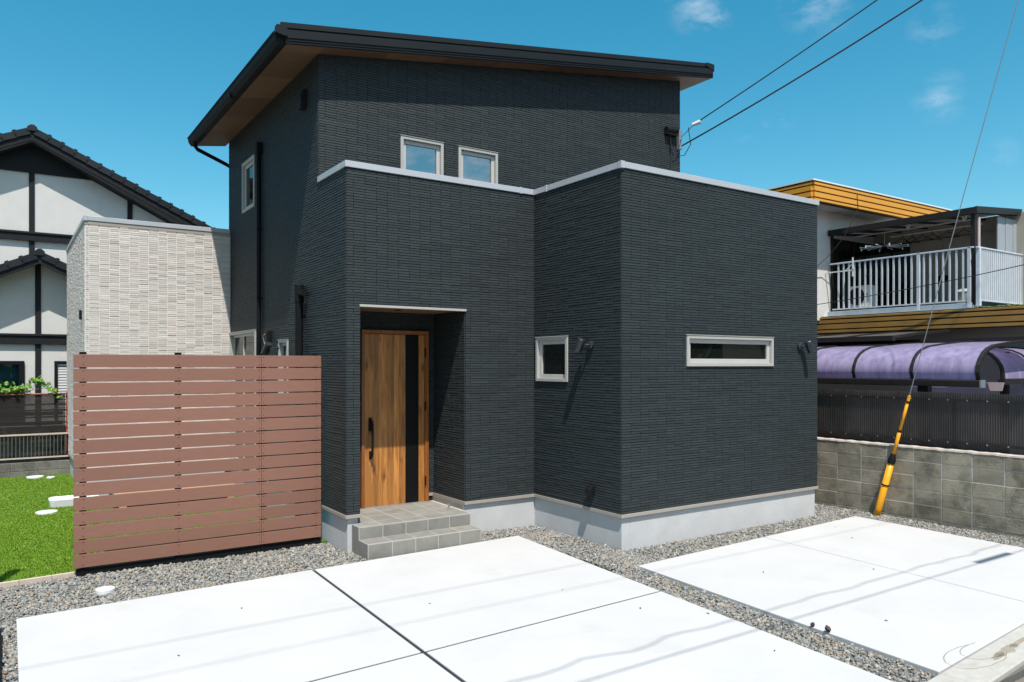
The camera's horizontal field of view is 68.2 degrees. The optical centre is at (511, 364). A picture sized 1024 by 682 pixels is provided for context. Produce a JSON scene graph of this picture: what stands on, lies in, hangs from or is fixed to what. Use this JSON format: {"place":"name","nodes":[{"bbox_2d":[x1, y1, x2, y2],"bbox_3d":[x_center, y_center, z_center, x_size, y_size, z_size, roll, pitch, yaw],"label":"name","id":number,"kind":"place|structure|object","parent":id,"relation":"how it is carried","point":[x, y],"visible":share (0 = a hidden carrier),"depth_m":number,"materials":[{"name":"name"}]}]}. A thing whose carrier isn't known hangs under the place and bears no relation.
{"place":"outdoors","nodes":[
{"label":"outdoors","id":0,"kind":"place"},
{"bbox_2d":[0,473,326,581],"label":"lawn base","id":1,"kind":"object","parent":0,"point":[322,540],"visible":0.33,"depth_m":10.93,"materials":[{"name":"green plant"}]},
{"bbox_2d":[26,475,43,478],"bbox_3d":[-9.488,2.243,15.038,0.300,0.050,0.300,0,0,-34],"label":"drain cover","id":2,"kind":"object","parent":1,"relation":"on","point":[35,476],"visible":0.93,"depth_m":15.01,"materials":[{"name":"white plastic"}]},
{"bbox_2d":[35,510,57,514],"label":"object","id":3,"kind":"object","parent":1,"relation":"on","point":[43,512],"visible":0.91,"depth_m":11.37,"materials":[{"name":"white stone"}]},
{"bbox_2d":[48,495,98,507],"bbox_3d":[-7.066,2.196,12.196,0.700,0.140,0.370,0,0,-34],"label":"water pan","id":4,"kind":"object","parent":1,"relation":"on","point":[58,501],"visible":0.48,"depth_m":11.99,"materials":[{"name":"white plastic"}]},
{"bbox_2d":[109,483,233,507],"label":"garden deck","id":5,"kind":"structure","parent":1,"relation":"on","point":[170,489],"depth_m":11.79,"materials":[{"name":"white wood"}]},
{"bbox_2d":[16,536,892,681],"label":"concrete driveway","id":6,"kind":"structure","parent":0,"point":[508,609],"depth_m":6.34,"materials":[{"name":"white concrete"}]},
{"bbox_2d":[0,503,1023,681],"bbox_3d":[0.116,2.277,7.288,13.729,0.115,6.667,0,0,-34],"label":"gravel","id":7,"kind":"structure","parent":0,"point":[269,563],"depth_m":8.09,"materials":[{"name":"grey gravel"}]},
{"bbox_2d":[0,630,0,681],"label":"boundary edging","id":8,"kind":"object","parent":7,"relation":"on","point":[0,655],"visible":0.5,"depth_m":5.74,"materials":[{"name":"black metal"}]},
{"bbox_2d":[0,571,75,587],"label":"lawn edging","id":9,"kind":"object","parent":7,"relation":"on","point":[8,584],"visible":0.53,"depth_m":7.87,"materials":[{"name":"beige concrete"}]},
{"bbox_2d":[95,586,114,594],"bbox_3d":[-4.066,2.259,7.558,0.176,0.050,0.176,0,0,-34],"label":"drain cover","id":10,"kind":"object","parent":7,"relation":"on","point":[103,590],"visible":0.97,"depth_m":7.51,"materials":[{"name":"white plastic"}]},
{"bbox_2d":[73,352,320,576],"bbox_3d":[-3.559,1.103,8.828,2.713,2.485,0.082,0,0,-34],"label":"slatted fence","id":11,"kind":"object","parent":7,"relation":"on","point":[84,562],"visible":0.99,"depth_m":8.70,"materials":[{"name":"brown wood"}]},
{"bbox_2d":[352,500,480,559],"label":"porch steps","id":12,"kind":"structure","parent":7,"relation":"on","point":[386,531],"depth_m":9.36,"materials":[{"name":"tile"}]},
{"bbox_2d":[66,22,818,552],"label":"black house","id":13,"kind":"structure","parent":7,"relation":"on","point":[440,256],"depth_m":10.38,"materials":[{"name":"metal"}]},
{"bbox_2d":[229,329,256,469],"bbox_3d":[-4.636,0.589,13.117,0.136,2.338,1.727,0,0,-34],"label":"window","id":14,"kind":"structure","parent":13,"relation":"in","point":[241,342],"depth_m":13.11,"materials":[{"name":"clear glass"}]},
{"bbox_2d":[241,154,254,213],"bbox_3d":[-4.408,-3.035,12.777,0.136,0.847,0.765,0,0,-34],"label":"window","id":15,"kind":"structure","parent":13,"relation":"in","point":[248,167],"depth_m":12.87,"materials":[{"name":"clear glass"}]},
{"bbox_2d":[263,330,271,367],"bbox_3d":[-3.788,-0.194,11.695,0.100,0.680,0.175,0,0,-34],"label":"sensor box","id":16,"kind":"object","parent":13,"relation":"attached to","point":[268,335],"visible":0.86,"depth_m":11.63,"materials":[{"name":"black plastic"}]},
{"bbox_2d":[261,342,279,355],"bbox_3d":[-3.654,-0.236,11.417,0.430,0.232,0.126,0,0,40],"label":"wall lamp","id":17,"kind":"object","parent":13,"relation":"attached to","point":[267,347],"visible":0.81,"depth_m":11.41,"materials":[{"name":"metal"}]},
{"bbox_2d":[278,339,288,392],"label":"window","id":18,"kind":"structure","parent":13,"relation":"in","point":[283,344],"depth_m":11.26,"materials":[{"name":"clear glass"}]},
{"bbox_2d":[365,334,425,507],"bbox_3d":[-1.588,0.754,10.395,0.913,2.335,0.134,0,0,-34],"label":"door","id":19,"kind":"structure","parent":13,"relation":"in","point":[394,364],"depth_m":10.41,"materials":[{"name":"brown wood"}]},
{"bbox_2d":[400,135,443,174],"bbox_3d":[-1.304,-2.875,10.809,0.691,0.687,0.136,0,0,-34],"label":"window","id":20,"kind":"structure","parent":13,"relation":"in","point":[416,154],"depth_m":10.81,"materials":[{"name":"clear glass"}]},
{"bbox_2d":[458,145,497,183],"bbox_3d":[-0.529,-2.875,11.329,0.697,0.687,0.136,0,0,-34],"label":"window","id":21,"kind":"structure","parent":13,"relation":"in","point":[476,164],"depth_m":11.33,"materials":[{"name":"clear glass"}]},
{"bbox_2d":[535,336,568,381],"bbox_3d":[0.578,-0.079,10.346,0.136,0.614,0.726,0,0,-34],"label":"window","id":22,"kind":"structure","parent":13,"relation":"in","point":[552,353],"depth_m":10.36,"materials":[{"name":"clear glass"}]},
{"bbox_2d":[574,338,593,352],"bbox_3d":[0.914,-0.247,9.624,0.273,0.200,0.128,0,0,15],"label":"wall lamp","id":23,"kind":"object","parent":13,"relation":"attached to","point":[579,345],"visible":1,"depth_m":9.60,"materials":[{"name":"metal"}]},
{"bbox_2d":[664,120,700,170],"bbox_3d":[3.037,-3.425,13.535,0.680,1.902,0.253,0,0,-9],"label":"cable bracket","id":24,"kind":"object","parent":13,"relation":"attached to","point":[673,131],"visible":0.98,"depth_m":13.52,"materials":[{"name":"metal"}]},
{"bbox_2d":[700,0,876,120],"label":"overhead wire","id":25,"kind":"object","parent":24,"relation":"attached to","point":[790,59],"visible":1,"depth_m":12.81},
{"bbox_2d":[681,0,922,145],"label":"overhead wire","id":26,"kind":"object","parent":24,"relation":"attached to","point":[902,12],"visible":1,"depth_m":12.68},
{"bbox_2d":[686,334,773,365],"bbox_3d":[2.959,-0.185,10.302,1.764,0.413,0.136,0,0,-34],"label":"window","id":27,"kind":"structure","parent":13,"relation":"in","point":[701,350],"depth_m":10.28,"materials":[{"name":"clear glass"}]},
{"bbox_2d":[797,340,814,352],"bbox_3d":[4.302,-0.263,11.056,0.256,0.195,0.126,0,0,13],"label":"wall lamp","id":28,"kind":"object","parent":13,"relation":"attached to","point":[808,345],"visible":1,"depth_m":11.01,"materials":[{"name":"metal"}]},
{"bbox_2d":[873,0,1018,515],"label":"guy wire","id":29,"kind":"object","parent":7,"relation":"on","point":[891,461],"visible":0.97,"depth_m":11.06,"materials":[{"name":"yellow plastic"}]},
{"bbox_2d":[0,0,1023,228],"label":"sky","id":30,"kind":"structure","parent":0,"point":[900,112],"materials":[{"name":"blue"}]},
{"bbox_2d":[638,516,1023,675],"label":"concrete driveway","id":31,"kind":"structure","parent":0,"point":[940,602],"depth_m":7.76,"materials":[{"name":"white concrete"}]},
{"bbox_2d":[825,625,830,632],"bbox_3d":[2.654,2.218,6.351,0.050,0.057,0.048,0,0,43],"label":"seed pod","id":32,"kind":"object","parent":31,"relation":"on","point":[827,628],"visible":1,"depth_m":6.34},
{"bbox_2d":[954,288,966,303],"bbox_3d":[8.818,-1.294,14.700,0.370,0.360,0.380,0,0,-34],"label":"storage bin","id":33,"kind":"object","parent":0,"point":[960,294],"visible":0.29,"depth_m":14.61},
{"label":"ground","id":34,"kind":"structure","parent":0,"visible":0},
{"bbox_2d":[0,425,65,463],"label":"old rear wall","id":35,"kind":"structure","parent":34,"relation":"on","point":[7,447],"depth_m":15.86,"materials":[{"name":"metal"}]},
{"bbox_2d":[0,459,69,477],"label":"block wall","id":36,"kind":"structure","parent":34,"relation":"on","point":[23,469],"depth_m":15.30,"materials":[{"name":"grey concrete"}]},
{"bbox_2d":[0,432,68,459],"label":"fence","id":37,"kind":"object","parent":36,"relation":"on","point":[50,456],"visible":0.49,"depth_m":15.36,"materials":[{"name":"metal"}]},
{"bbox_2d":[0,392,67,434],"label":"net screen","id":38,"kind":"object","parent":37,"relation":"attached to","point":[32,413],"visible":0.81,"depth_m":15.50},
{"bbox_2d":[0,375,61,397],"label":"climbing vine","id":39,"kind":"object","parent":38,"relation":"on","point":[20,388],"visible":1,"depth_m":15.46,"materials":[{"name":"green plant"}]},
{"bbox_2d":[0,124,214,424],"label":"plaster house","id":40,"kind":"structure","parent":34,"relation":"on","point":[53,191],"depth_m":17.22,"materials":[{"name":"white paint"}]},
{"bbox_2d":[0,361,23,393],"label":"window","id":41,"kind":"structure","parent":40,"relation":"in","point":[10,371],"depth_m":16.60,"materials":[{"name":"black glass"}]},
{"bbox_2d":[54,361,66,414],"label":"shutter window","id":42,"kind":"structure","parent":40,"relation":"in","point":[60,367],"depth_m":17.05,"materials":[{"name":"white metal"}]},
{"bbox_2d":[765,178,1023,390],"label":"neighboring house","id":43,"kind":"structure","parent":34,"relation":"on","point":[993,306],"depth_m":15.52,"materials":[{"name":"white concrete"}]},
{"bbox_2d":[817,194,857,265],"bbox_3d":[6.846,-2.484,16.051,0.990,2.262,0.112,0,0,3],"label":"roof wire","id":44,"kind":"object","parent":43,"relation":"hanging from","point":[846,232],"visible":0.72,"depth_m":16.01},
{"bbox_2d":[825,257,853,275],"bbox_3d":[6.955,-2.054,16.148,0.020,0.400,0.720,0,0,-34],"label":"pole bracket","id":45,"kind":"object","parent":43,"relation":"attached to","point":[852,265],"visible":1,"depth_m":15.89,"materials":[{"name":"white metal"}]},
{"bbox_2d":[834,239,872,310],"bbox_3d":[7.644,-1.944,16.943,1.550,1.620,0.024,0,0,-34],"label":"dark sliding window","id":46,"kind":"structure","parent":43,"relation":"in","point":[843,252],"depth_m":16.81,"materials":[{"name":"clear glass"}]},
{"bbox_2d":[850,285,876,309],"bbox_3d":[7.501,-1.399,16.180,0.298,0.570,0.485,0,0,-34],"label":"air conditioner","id":47,"kind":"object","parent":43,"relation":"on","point":[862,295],"visible":0.59,"depth_m":16.04,"materials":[{"name":"white plastic"}]},
{"bbox_2d":[873,242,909,308],"bbox_3d":[8.547,-1.944,17.041,0.039,1.620,0.830,0,0,-34],"label":"dark window","id":48,"kind":"structure","parent":43,"relation":"in","point":[884,252],"depth_m":17.01,"materials":[{"name":"clear glass"}]},
{"bbox_2d":[854,215,970,237],"bbox_3d":[8.064,-2.796,15.284,0.030,0.115,2.450,0,0,-34],"label":"laundry rod","id":49,"kind":"object","parent":43,"relation":"attached to","point":[962,220],"visible":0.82,"depth_m":15.21,"materials":[{"name":"grey metal"}]},
{"bbox_2d":[860,233,908,251],"bbox_3d":[7.755,-2.591,15.745,0.916,0.355,0.922,0,0,-34],"label":"drying rack","id":50,"kind":"object","parent":49,"relation":"hanging from","point":[884,246],"visible":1,"depth_m":15.74,"materials":[{"name":"white plastic"}]},
{"bbox_2d":[817,264,1023,304],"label":"telephone wire","id":51,"kind":"object","parent":43,"relation":"attached to","point":[924,285],"visible":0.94,"depth_m":14.24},
{"bbox_2d":[890,223,981,237],"bbox_3d":[8.453,-2.684,15.154,0.028,0.028,1.800,0,0,-34],"label":"laundry rod","id":52,"kind":"object","parent":43,"relation":"attached to","point":[932,230],"visible":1,"depth_m":15.16,"materials":[{"name":"metal"}]},
{"bbox_2d":[924,231,940,239],"bbox_3d":[8.442,-2.604,15.171,0.406,0.192,0.014,0,0,-13],"label":"coat hanger","id":53,"kind":"object","parent":52,"relation":"hanging from","point":[932,239],"visible":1,"depth_m":15.17,"materials":[{"name":"black plastic"}]},
{"bbox_2d":[936,229,959,237],"bbox_3d":[8.609,-2.604,14.921,0.406,0.192,0.014,0,0,28],"label":"coat hanger","id":54,"kind":"object","parent":52,"relation":"hanging from","point":[947,237],"visible":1,"depth_m":14.93,"materials":[{"name":"black plastic"}]},
{"bbox_2d":[815,437,1023,538],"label":"block wall","id":55,"kind":"structure","parent":34,"relation":"on","point":[972,490],"depth_m":10.82,"materials":[{"name":"concrete"}]},
{"bbox_2d":[817,389,1023,454],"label":"smoked fence","id":56,"kind":"object","parent":55,"relation":"on","point":[993,423],"visible":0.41,"depth_m":11.04,"materials":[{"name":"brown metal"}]},
{"bbox_2d":[817,336,1023,391],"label":"carport","id":57,"kind":"object","parent":34,"relation":"on","point":[961,359],"visible":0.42,"depth_m":11.95,"materials":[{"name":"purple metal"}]},
{"bbox_2d":[817,329,949,342],"bbox_3d":[5.891,-0.535,15.500,1.972,0.242,5.030,0,0,-34],"label":"roof edge","id":58,"kind":"object","parent":57,"relation":"on","point":[882,336],"visible":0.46,"depth_m":13.69,"materials":[{"name":"brown metal"}]},
{"bbox_2d":[988,382,1003,390],"bbox_3d":[7.159,0.324,11.178,0.020,0.125,0.220,0,0,-34],"label":"notice plate","id":59,"kind":"object","parent":57,"relation":"hanging from","point":[996,386],"visible":1,"depth_m":11.16,"materials":[{"name":"white plastic"}]},
{"bbox_2d":[927,625,1023,681],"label":"kerb","id":60,"kind":"structure","parent":34,"relation":"on","point":[1000,659],"depth_m":5.70,"materials":[{"name":"concrete"}]},
{"bbox_2d":[987,346,1023,393],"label":"carport","id":61,"kind":"object","parent":34,"relation":"on","point":[1009,361],"visible":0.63,"depth_m":11.94,"materials":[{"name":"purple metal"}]},
{"label":"road","id":62,"kind":"structure","parent":0,"visible":0},
{"bbox_2d":[910,382,1023,394],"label":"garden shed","id":63,"kind":"structure","parent":62,"relation":"on","point":[1016,389],"depth_m":12.97,"materials":[{"name":"grey metal"}]}
]}

